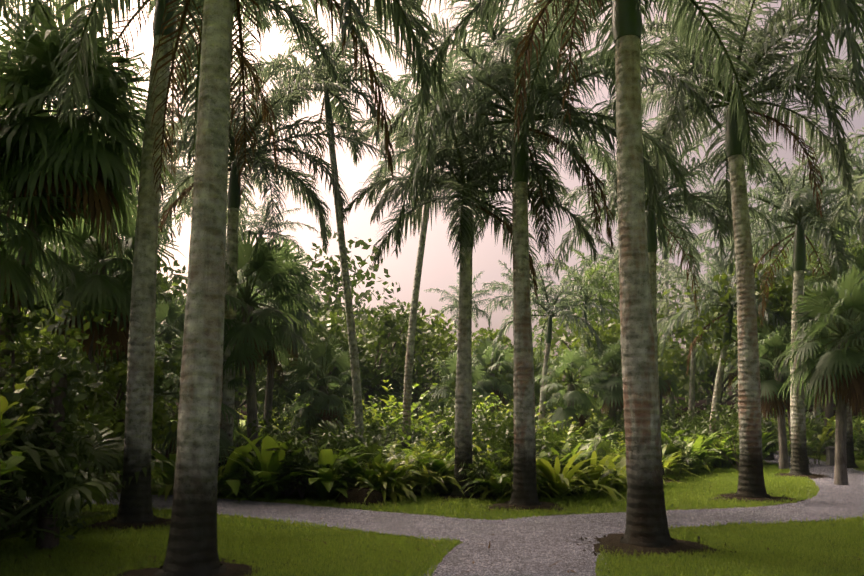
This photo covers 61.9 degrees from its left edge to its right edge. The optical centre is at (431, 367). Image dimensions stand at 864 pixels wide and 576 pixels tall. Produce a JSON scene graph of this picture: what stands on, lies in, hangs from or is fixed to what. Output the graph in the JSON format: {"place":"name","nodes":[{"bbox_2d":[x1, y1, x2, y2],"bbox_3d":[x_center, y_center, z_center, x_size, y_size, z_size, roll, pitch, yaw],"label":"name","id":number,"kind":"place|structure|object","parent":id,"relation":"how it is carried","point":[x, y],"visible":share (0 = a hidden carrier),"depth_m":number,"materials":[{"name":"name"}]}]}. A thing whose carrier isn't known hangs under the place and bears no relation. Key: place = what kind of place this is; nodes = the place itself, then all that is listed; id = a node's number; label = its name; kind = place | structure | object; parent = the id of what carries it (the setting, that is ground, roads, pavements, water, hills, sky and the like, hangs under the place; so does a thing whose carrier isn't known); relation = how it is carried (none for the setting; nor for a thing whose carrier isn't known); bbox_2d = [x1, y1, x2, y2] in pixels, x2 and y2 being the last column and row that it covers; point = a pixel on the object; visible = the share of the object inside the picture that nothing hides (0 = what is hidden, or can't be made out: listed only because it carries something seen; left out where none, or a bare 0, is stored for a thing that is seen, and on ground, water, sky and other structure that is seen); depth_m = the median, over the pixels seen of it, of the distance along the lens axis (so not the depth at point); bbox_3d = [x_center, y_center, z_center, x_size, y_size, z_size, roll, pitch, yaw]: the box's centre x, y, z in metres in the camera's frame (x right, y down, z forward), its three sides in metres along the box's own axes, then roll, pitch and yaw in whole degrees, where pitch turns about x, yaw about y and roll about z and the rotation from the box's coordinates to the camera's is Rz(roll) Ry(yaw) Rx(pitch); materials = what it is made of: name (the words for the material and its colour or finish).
{"place":"outdoors","nodes":[
{"label":"outdoors","id":0,"kind":"place"},
{"bbox_2d":[0,420,863,575],"bbox_3d":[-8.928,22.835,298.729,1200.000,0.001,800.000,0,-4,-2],"label":"lawn","id":1,"kind":"structure","parent":0,"point":[859,461],"depth_m":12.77,"materials":[{"name":"green plant"}]},
{"bbox_2d":[0,0,17,30],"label":"royal palm","id":2,"kind":"object","parent":1,"relation":"on","point":[5,12],"visible":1,"depth_m":9.85,"materials":[{"name":"green plant"}]},
{"bbox_2d":[0,106,97,320],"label":"sabal palm","id":3,"kind":"object","parent":1,"relation":"on","point":[14,278],"visible":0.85,"depth_m":12.96,"materials":[{"name":"green plant"}]},
{"bbox_2d":[0,293,107,526],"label":"shrub","id":4,"kind":"object","parent":1,"relation":"on","point":[6,311],"visible":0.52,"depth_m":13.06,"materials":[{"name":"green plant"}]},
{"bbox_2d":[0,220,107,404],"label":"tree","id":5,"kind":"object","parent":1,"relation":"on","point":[36,333],"visible":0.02,"depth_m":17.77,"materials":[{"name":"green plant"}]},
{"bbox_2d":[0,406,120,540],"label":"fern","id":6,"kind":"object","parent":1,"relation":"on","point":[14,495],"visible":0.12,"depth_m":12.02,"materials":[{"name":"green plant"}]},
{"bbox_2d":[0,339,123,523],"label":"shrub bed","id":7,"kind":"object","parent":1,"relation":"on","point":[8,399],"visible":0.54,"depth_m":9.67,"materials":[{"name":"green plant"}]},
{"bbox_2d":[0,279,123,403],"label":"tree","id":8,"kind":"object","parent":1,"relation":"on","point":[75,335],"visible":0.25,"depth_m":15.24,"materials":[{"name":"green plant"}]},
{"bbox_2d":[8,350,120,550],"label":"stump vines","id":9,"kind":"object","parent":1,"relation":"on","point":[60,392],"visible":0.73,"depth_m":10.66,"materials":[{"name":"green plant"}]},
{"bbox_2d":[0,0,155,113],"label":"royal palm","id":10,"kind":"object","parent":1,"relation":"on","point":[42,10],"visible":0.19,"depth_m":13.65,"materials":[{"name":"green plant"}]},
{"bbox_2d":[0,393,174,530],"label":"fan palms","id":11,"kind":"object","parent":1,"relation":"on","point":[71,495],"visible":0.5,"depth_m":10.43,"materials":[{"name":"green plant"}]},
{"bbox_2d":[0,0,177,384],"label":"sabal palm","id":12,"kind":"object","parent":1,"relation":"on","point":[95,167],"visible":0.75,"depth_m":13.02,"materials":[{"name":"green plant"}]},
{"bbox_2d":[21,359,178,505],"bbox_3d":[-7.308,1.366,15.807,3.702,3.464,2.877,0,-4,-2],"label":"shrub","id":13,"kind":"object","parent":1,"relation":"on","point":[118,373],"visible":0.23,"depth_m":15.71,"materials":[{"name":"green plant"}]},
{"bbox_2d":[13,113,186,363],"bbox_3d":[-11.619,-2.249,23.577,7.284,11.758,5.951,0,-4,-2],"label":"royal palm","id":14,"kind":"object","parent":1,"relation":"on","point":[167,236],"visible":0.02,"depth_m":23.75,"materials":[{"name":"green plant"}]},
{"bbox_2d":[32,338,182,492],"bbox_3d":[-8.254,1.212,18.871,4.128,4.224,4.263,0,-4,-2],"label":"shrub","id":15,"kind":"object","parent":1,"relation":"on","point":[157,389],"visible":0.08,"depth_m":18.16,"materials":[{"name":"green plant"}]},
{"bbox_2d":[30,200,185,498],"bbox_3d":[-8.088,-0.742,17.398,3.487,7.889,4.249,4,-5,-42],"label":"sabal palm","id":16,"kind":"object","parent":1,"relation":"on","point":[100,292],"visible":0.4,"depth_m":16.75,"materials":[{"name":"green plant"}]},
{"bbox_2d":[81,337,175,485],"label":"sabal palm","id":17,"kind":"object","parent":1,"relation":"on","point":[112,364],"depth_m":20.15,"materials":[{"name":"green plant"}]},
{"bbox_2d":[155,295,184,397],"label":"sabal palm","id":18,"kind":"object","parent":1,"relation":"on","point":[175,322],"visible":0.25,"depth_m":29.33,"materials":[{"name":"green plant"}]},
{"bbox_2d":[155,259,187,398],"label":"tree","id":19,"kind":"object","parent":1,"relation":"on","point":[165,286],"visible":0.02,"depth_m":31.84,"materials":[{"name":"green plant"}]},
{"bbox_2d":[132,118,227,394],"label":"royal palm","id":20,"kind":"object","parent":1,"relation":"on","point":[187,209],"visible":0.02,"depth_m":35.24,"materials":[{"name":"green plant"}]},
{"bbox_2d":[152,336,254,467],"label":"sabal palm","id":21,"kind":"object","parent":1,"relation":"on","point":[225,442],"visible":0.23,"depth_m":18.91,"materials":[{"name":"green plant"}]},
{"bbox_2d":[0,0,413,532],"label":"royal palm","id":22,"kind":"object","parent":1,"relation":"on","point":[135,510],"visible":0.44,"depth_m":13.48,"materials":[{"name":"green plant"}]},
{"bbox_2d":[159,162,255,257],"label":"royal palm","id":23,"kind":"object","parent":1,"relation":"on","point":[179,221],"visible":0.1,"depth_m":41.38,"materials":[{"name":"green plant"}]},
{"bbox_2d":[180,271,289,379],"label":"sabal palm","id":24,"kind":"object","parent":1,"relation":"on","point":[262,368],"visible":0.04,"depth_m":24.05,"materials":[{"name":"green plant"}]},
{"bbox_2d":[94,19,395,491],"bbox_3d":[-5.236,-3.022,19.399,8.497,12.770,8.009,0,-4,-2],"label":"royal palm","id":25,"kind":"object","parent":1,"relation":"on","point":[264,163],"visible":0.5,"depth_m":19.65,"materials":[{"name":"green plant"}]},
{"bbox_2d":[171,307,318,446],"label":"tree","id":26,"kind":"object","parent":1,"relation":"on","point":[239,394],"visible":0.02,"depth_m":34.82,"materials":[{"name":"green plant"}]},
{"bbox_2d":[175,230,315,483],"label":"sabal palm","id":27,"kind":"object","parent":1,"relation":"on","point":[252,331],"visible":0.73,"depth_m":20.15,"materials":[{"name":"green plant"}]},
{"bbox_2d":[48,0,452,575],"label":"royal palm","id":28,"kind":"object","parent":1,"relation":"on","point":[192,547],"visible":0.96,"depth_m":9.08,"materials":[{"name":"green plant"}]},
{"bbox_2d":[226,186,319,374],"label":"royal palm","id":29,"kind":"object","parent":1,"relation":"on","point":[253,224],"visible":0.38,"depth_m":48.46,"materials":[{"name":"green plant"}]},
{"bbox_2d":[239,235,327,432],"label":"sabal palm","id":30,"kind":"object","parent":1,"relation":"on","point":[304,280],"visible":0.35,"depth_m":26.60,"materials":[{"name":"green plant"}]},
{"bbox_2d":[151,430,420,498],"bbox_3d":[-3.916,2.322,18.106,7.901,1.754,4.111,-1,-4,20],"label":"ginger plant","id":31,"kind":"object","parent":1,"relation":"on","point":[325,480],"visible":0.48,"depth_m":17.07,"materials":[{"name":"green plant"}]},
{"bbox_2d":[74,435,513,503],"bbox_3d":[-7.069,2.533,19.369,20.495,1.510,5.060,-1,-4,10],"label":"plant bed","id":32,"kind":"object","parent":1,"relation":"on","point":[392,487],"visible":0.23,"depth_m":17.34,"materials":[{"name":"green plant"}]},
{"bbox_2d":[26,492,593,542],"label":"path gravel","id":33,"kind":"structure","parent":1,"relation":"on","point":[520,530],"depth_m":13.33,"materials":[{"name":"grey gravel"}]},
{"bbox_2d":[243,317,389,424],"bbox_3d":[-5.980,0.981,32.827,6.866,6.628,6.242,4,-5,-43],"label":"shrub","id":34,"kind":"object","parent":1,"relation":"on","point":[329,327],"visible":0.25,"depth_m":32.19,"materials":[{"name":"green plant"}]},
{"bbox_2d":[237,230,400,332],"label":"tree","id":35,"kind":"object","parent":1,"relation":"on","point":[336,280],"visible":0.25,"depth_m":50.70,"materials":[{"name":"green plant"}]},
{"bbox_2d":[280,334,366,441],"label":"sabal palm","id":36,"kind":"object","parent":1,"relation":"on","point":[323,354],"visible":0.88,"depth_m":25.38,"materials":[{"name":"green plant"}]},
{"bbox_2d":[236,3,411,441],"bbox_3d":[-3.381,-3.710,22.073,5.550,14.502,5.362,-3,-5,32],"label":"royal palm","id":37,"kind":"object","parent":1,"relation":"on","point":[341,107],"visible":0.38,"depth_m":21.90,"materials":[{"name":"green plant"}]},
{"bbox_2d":[304,309,391,429],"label":"tree","id":38,"kind":"object","parent":1,"relation":"on","point":[339,319],"visible":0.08,"depth_m":41.39,"materials":[{"name":"green plant"}]},
{"bbox_2d":[95,410,615,502],"bbox_3d":[-5.760,2.154,20.547,21.689,2.530,7.836,-1,-4,16],"label":"plant bed","id":39,"kind":"object","parent":1,"relation":"on","point":[340,441],"visible":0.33,"depth_m":18.12,"materials":[{"name":"green plant"}]},
{"bbox_2d":[331,487,392,505],"bbox_3d":[-1.597,2.932,16.489,1.552,0.446,1.577,0,-4,-2],"label":"rock","id":40,"kind":"object","parent":1,"relation":"on","point":[355,495],"visible":0.67,"depth_m":16.18,"materials":[{"name":"stone"}]},
{"bbox_2d":[301,299,448,415],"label":"tree","id":41,"kind":"object","parent":1,"relation":"on","point":[389,322],"visible":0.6,"depth_m":34.39,"materials":[{"name":"green plant"}]},
{"bbox_2d":[363,366,403,415],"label":"shrub","id":42,"kind":"object","parent":1,"relation":"on","point":[383,404],"visible":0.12,"depth_m":35.74,"materials":[{"name":"green plant"}]},
{"bbox_2d":[155,371,624,465],"bbox_3d":[-5.253,1.854,28.269,23.342,4.368,12.103,-2,-4,26],"label":"plant bed","id":43,"kind":"object","parent":1,"relation":"on","point":[383,425],"visible":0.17,"depth_m":25.82,"materials":[{"name":"green plant"}]},
{"bbox_2d":[346,301,497,428],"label":"tree","id":44,"kind":"object","parent":1,"relation":"on","point":[436,344],"visible":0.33,"depth_m":38.25,"materials":[{"name":"green plant"}]},
{"bbox_2d":[351,57,508,456],"bbox_3d":[0.089,-3.650,25.914,6.463,14.879,6.725,0,-4,-2],"label":"royal palm","id":45,"kind":"object","parent":1,"relation":"on","point":[407,391],"visible":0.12,"depth_m":25.87,"materials":[{"name":"green plant"}]},
{"bbox_2d":[12,475,863,575],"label":"lawn leaf litter","id":46,"kind":"object","parent":1,"relation":"on","point":[459,536],"visible":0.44,"depth_m":10.70,"materials":[{"name":"brown plant"}]},
{"bbox_2d":[396,324,499,414],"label":"tree","id":47,"kind":"object","parent":1,"relation":"on","point":[432,355],"visible":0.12,"depth_m":46.31,"materials":[{"name":"green plant"}]},
{"bbox_2d":[60,463,863,530],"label":"grass","id":48,"kind":"structure","parent":1,"relation":"on","point":[715,480],"depth_m":16.02,"materials":[{"name":"green plant"}]},
{"bbox_2d":[426,350,501,418],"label":"sabal palm","id":49,"kind":"object","parent":1,"relation":"on","point":[447,387],"visible":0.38,"depth_m":32.16,"materials":[{"name":"green plant"}]},
{"bbox_2d":[426,271,508,336],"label":"royal palm","id":50,"kind":"object","parent":1,"relation":"on","point":[456,305],"visible":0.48,"depth_m":60.04,"materials":[{"name":"green plant"}]},
{"bbox_2d":[339,58,598,501],"bbox_3d":[0.827,-2.264,17.631,6.332,10.971,6.642,-2,-5,28],"label":"royal palm","id":51,"kind":"object","parent":1,"relation":"on","point":[460,181],"visible":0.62,"depth_m":17.72,"materials":[{"name":"green plant"}]},
{"bbox_2d":[471,336,513,416],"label":"sabal palm","id":52,"kind":"object","parent":1,"relation":"on","point":[500,389],"visible":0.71,"depth_m":38.24,"materials":[{"name":"green plant"}]},
{"bbox_2d":[452,327,552,422],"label":"tree","id":53,"kind":"object","parent":1,"relation":"on","point":[492,335],"visible":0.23,"depth_m":42.60,"materials":[{"name":"green plant"}]},
{"bbox_2d":[170,400,863,470],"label":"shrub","id":54,"kind":"object","parent":1,"relation":"on","point":[727,423],"visible":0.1,"depth_m":29.66,"materials":[{"name":"green plant"}]},
{"bbox_2d":[481,260,553,327],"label":"royal palm","id":55,"kind":"object","parent":1,"relation":"on","point":[507,278],"visible":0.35,"depth_m":55.74,"materials":[{"name":"green plant"}]},
{"bbox_2d":[364,379,672,460],"bbox_3d":[4.440,2.179,32.968,12.405,4.407,20.917,-3,-5,38],"label":"shrub","id":56,"kind":"object","parent":1,"relation":"on","point":[608,423],"visible":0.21,"depth_m":27.36,"materials":[{"name":"green plant"}]},
{"bbox_2d":[402,448,665,500],"bbox_3d":[2.518,2.580,18.059,7.482,1.234,4.604,0,-4,-2],"label":"fern","id":57,"kind":"object","parent":1,"relation":"on","point":[563,480],"visible":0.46,"depth_m":17.39,"materials":[{"name":"green plant"}]},
{"bbox_2d":[365,0,722,511],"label":"royal palm","id":58,"kind":"object","parent":1,"relation":"on","point":[524,492],"visible":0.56,"depth_m":15.70,"materials":[{"name":"green plant"}]},
{"bbox_2d":[481,256,619,438],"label":"royal palm","id":59,"kind":"object","parent":1,"relation":"on","point":[559,305],"visible":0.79,"depth_m":34.21,"materials":[{"name":"green plant"}]},
{"bbox_2d":[381,395,738,494],"bbox_3d":[5.343,2.411,25.872,8.297,2.760,18.534,-3,-5,35],"label":"shrub","id":60,"kind":"object","parent":1,"relation":"on","point":[550,442],"visible":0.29,"depth_m":21.99,"materials":[{"name":"green plant"}]},
{"bbox_2d":[534,345,611,435],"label":"sabal palm","id":61,"kind":"object","parent":1,"relation":"on","point":[573,400],"visible":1,"depth_m":29.52,"materials":[{"name":"green plant"}]},
{"bbox_2d":[531,257,619,414],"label":"royal palm","id":62,"kind":"object","parent":1,"relation":"on","point":[594,270],"visible":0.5,"depth_m":40.42,"materials":[{"name":"green plant"}]},
{"bbox_2d":[459,430,738,500],"bbox_3d":[6.809,2.784,23.163,4.067,1.538,18.529,-3,-5,37],"label":"plant bed","id":63,"kind":"object","parent":1,"relation":"on","point":[500,480],"visible":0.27,"depth_m":18.15,"materials":[{"name":"green plant"}]},
{"bbox_2d":[582,337,623,430],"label":"sabal palm","id":64,"kind":"object","parent":1,"relation":"on","point":[611,383],"visible":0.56,"depth_m":32.15,"materials":[{"name":"green plant"}]},
{"bbox_2d":[499,288,713,422],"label":"tree","id":65,"kind":"object","parent":1,"relation":"on","point":[681,332],"visible":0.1,"depth_m":43.94,"materials":[{"name":"green plant"}]},
{"bbox_2d":[558,247,659,420],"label":"royal palm","id":66,"kind":"object","parent":1,"relation":"on","point":[608,269],"visible":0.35,"depth_m":45.81,"materials":[{"name":"green plant"}]},
{"bbox_2d":[579,227,656,315],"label":"royal palm","id":67,"kind":"object","parent":1,"relation":"on","point":[607,251],"visible":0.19,"depth_m":52.82,"materials":[{"name":"green plant"}]},
{"bbox_2d":[553,258,684,340],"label":"tree","id":68,"kind":"object","parent":1,"relation":"on","point":[672,285],"visible":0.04,"depth_m":60.30,"materials":[{"name":"green plant"}]},
{"bbox_2d":[559,319,683,418],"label":"tree","id":69,"kind":"object","parent":1,"relation":"on","point":[611,338],"visible":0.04,"depth_m":36.90,"materials":[{"name":"green plant"}]},
{"bbox_2d":[388,0,863,560],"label":"royal palm","id":70,"kind":"object","parent":1,"relation":"on","point":[646,524],"visible":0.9,"depth_m":11.12,"materials":[{"name":"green plant"}]},
{"bbox_2d":[424,451,863,575],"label":"path gravel","id":71,"kind":"structure","parent":1,"relation":"on","point":[829,499],"depth_m":13.11,"materials":[{"name":"grey gravel"}]},
{"bbox_2d":[528,71,785,483],"bbox_3d":[6.806,-2.430,22.294,7.558,11.995,7.550,0,-4,-2],"label":"royal palm","id":72,"kind":"object","parent":1,"relation":"on","point":[675,199],"visible":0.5,"depth_m":22.24,"materials":[{"name":"green plant"}]},
{"bbox_2d":[612,207,723,426],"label":"royal palm","id":73,"kind":"object","parent":1,"relation":"on","point":[671,398],"visible":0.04,"depth_m":44.65,"materials":[{"name":"green plant"}]},
{"bbox_2d":[658,338,688,421],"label":"sabal palm","id":74,"kind":"object","parent":1,"relation":"on","point":[664,387],"visible":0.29,"depth_m":39.74,"materials":[{"name":"green plant"}]},
{"bbox_2d":[611,430,738,486],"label":"fern","id":75,"kind":"object","parent":1,"relation":"on","point":[697,443],"visible":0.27,"depth_m":24.65,"materials":[{"name":"green plant"}]},
{"bbox_2d":[656,254,736,420],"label":"royal palm","id":76,"kind":"object","parent":1,"relation":"on","point":[666,263],"visible":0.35,"depth_m":34.74,"materials":[{"name":"green plant"}]},
{"bbox_2d":[602,398,790,458],"bbox_3d":[11.996,2.853,33.521,7.820,2.948,10.494,0,-4,-2],"label":"shrub","id":77,"kind":"object","parent":1,"relation":"on","point":[772,445],"visible":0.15,"depth_m":31.00,"materials":[{"name":"green plant"}]},
{"bbox_2d":[657,307,737,421],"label":"tree","id":78,"kind":"object","parent":1,"relation":"on","point":[707,399],"depth_m":60.46,"materials":[{"name":"green plant"}]},
{"bbox_2d":[661,298,770,418],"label":"tree","id":79,"kind":"object","parent":1,"relation":"on","point":[710,369],"visible":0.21,"depth_m":41.86,"materials":[{"name":"green plant"}]},
{"bbox_2d":[577,0,863,504],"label":"royal palm","id":80,"kind":"object","parent":1,"relation":"on","point":[751,484],"visible":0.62,"depth_m":17.43,"materials":[{"name":"green plant"}]},
{"bbox_2d":[679,173,763,419],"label":"royal palm","id":81,"kind":"object","parent":1,"relation":"on","point":[710,186],"visible":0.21,"depth_m":51.25,"materials":[{"name":"green plant"}]},
{"bbox_2d":[656,233,815,464],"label":"royal palm","id":82,"kind":"object","parent":1,"relation":"on","point":[682,315],"visible":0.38,"depth_m":29.79,"materials":[{"name":"green plant"}]},
{"bbox_2d":[636,0,841,123],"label":"royal palm","id":83,"kind":"object","parent":1,"relation":"on","point":[821,49],"visible":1,"depth_m":11.07,"materials":[{"name":"green plant"}]},
{"bbox_2d":[708,323,770,424],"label":"sabal palm","id":84,"kind":"object","parent":1,"relation":"on","point":[729,367],"visible":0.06,"depth_m":36.06,"materials":[{"name":"green plant"}]},
{"bbox_2d":[675,201,830,460],"bbox_3d":[15.412,-1.861,33.090,6.374,12.312,6.724,0,-4,-2],"label":"royal palm","id":85,"kind":"object","parent":1,"relation":"on","point":[770,457],"visible":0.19,"depth_m":33.22,"materials":[{"name":"green plant"}]},
{"bbox_2d":[676,256,850,447],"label":"tree","id":86,"kind":"object","parent":1,"relation":"on","point":[783,310],"visible":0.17,"depth_m":29.28,"materials":[{"name":"green plant"}]},
{"bbox_2d":[674,115,863,478],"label":"royal palm","id":87,"kind":"object","parent":1,"relation":"on","point":[801,206],"visible":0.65,"depth_m":24.15,"materials":[{"name":"green plant"}]},
{"bbox_2d":[707,375,835,425],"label":"shrub","id":88,"kind":"object","parent":1,"relation":"on","point":[736,401],"depth_m":47.93,"materials":[{"name":"green plant"}]},
{"bbox_2d":[731,320,823,469],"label":"sabal palm","id":89,"kind":"object","parent":1,"relation":"on","point":[778,338],"visible":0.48,"depth_m":26.89,"materials":[{"name":"green plant"}]},
{"bbox_2d":[749,164,813,255],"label":"royal palm","id":90,"kind":"object","parent":1,"relation":"on","point":[760,189],"visible":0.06,"depth_m":56.82,"materials":[{"name":"green plant"}]},
{"bbox_2d":[733,402,863,456],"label":"shrub","id":91,"kind":"object","parent":1,"relation":"on","point":[855,421],"visible":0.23,"depth_m":35.39,"materials":[{"name":"green plant"}]},
{"bbox_2d":[749,173,854,452],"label":"royal palm","id":92,"kind":"object","parent":1,"relation":"on","point":[815,412],"visible":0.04,"depth_m":40.22,"materials":[{"name":"green plant"}]},
{"bbox_2d":[755,210,862,467],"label":"royal palm","id":93,"kind":"object","parent":1,"relation":"on","point":[851,463],"visible":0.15,"depth_m":27.98,"materials":[{"name":"green plant"}]},
{"bbox_2d":[759,241,863,454],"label":"tree","id":94,"kind":"object","parent":1,"relation":"on","point":[829,410],"visible":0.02,"depth_m":38.04,"materials":[{"name":"green plant"}]},
{"bbox_2d":[771,264,863,484],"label":"sabal palm","id":95,"kind":"object","parent":1,"relation":"on","point":[838,370],"visible":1,"depth_m":20.84,"materials":[{"name":"green plant"}]},
{"bbox_2d":[777,2,863,114],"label":"royal palm","id":96,"kind":"object","parent":1,"relation":"on","point":[792,79],"visible":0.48,"depth_m":15.84,"materials":[{"name":"green plant"}]},
{"bbox_2d":[779,229,863,352],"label":"tree","id":97,"kind":"object","parent":1,"relation":"on","point":[855,254],"depth_m":29.04,"materials":[{"name":"green plant"}]},
{"bbox_2d":[783,36,863,262],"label":"royal palm","id":98,"kind":"object","parent":1,"relation":"on","point":[837,212],"visible":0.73,"depth_m":21.43,"materials":[{"name":"green plant"}]},
{"bbox_2d":[792,138,863,246],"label":"royal palm","id":99,"kind":"object","parent":1,"relation":"on","point":[860,171],"visible":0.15,"depth_m":31.89,"materials":[{"name":"green plant"}]},
{"bbox_2d":[824,446,834,464],"bbox_3d":[16.453,3.648,29.575,0.442,0.830,0.442,-1,-4,8],"label":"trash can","id":100,"kind":"object","parent":1,"relation":"on","point":[830,455],"visible":0.58,"depth_m":29.42,"materials":[{"name":"grey metal"}]},
{"bbox_2d":[803,247,863,350],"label":"tree","id":101,"kind":"object","parent":1,"relation":"on","point":[858,259],"visible":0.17,"depth_m":24.83,"materials":[{"name":"green plant"}]},
{"bbox_2d":[806,417,863,457],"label":"shrub bed","id":102,"kind":"object","parent":1,"relation":"on","point":[859,452],"visible":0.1,"depth_m":30.01,"materials":[{"name":"green plant"}]},
{"bbox_2d":[0,0,863,419],"label":"sky","id":103,"kind":"structure","parent":0,"point":[439,270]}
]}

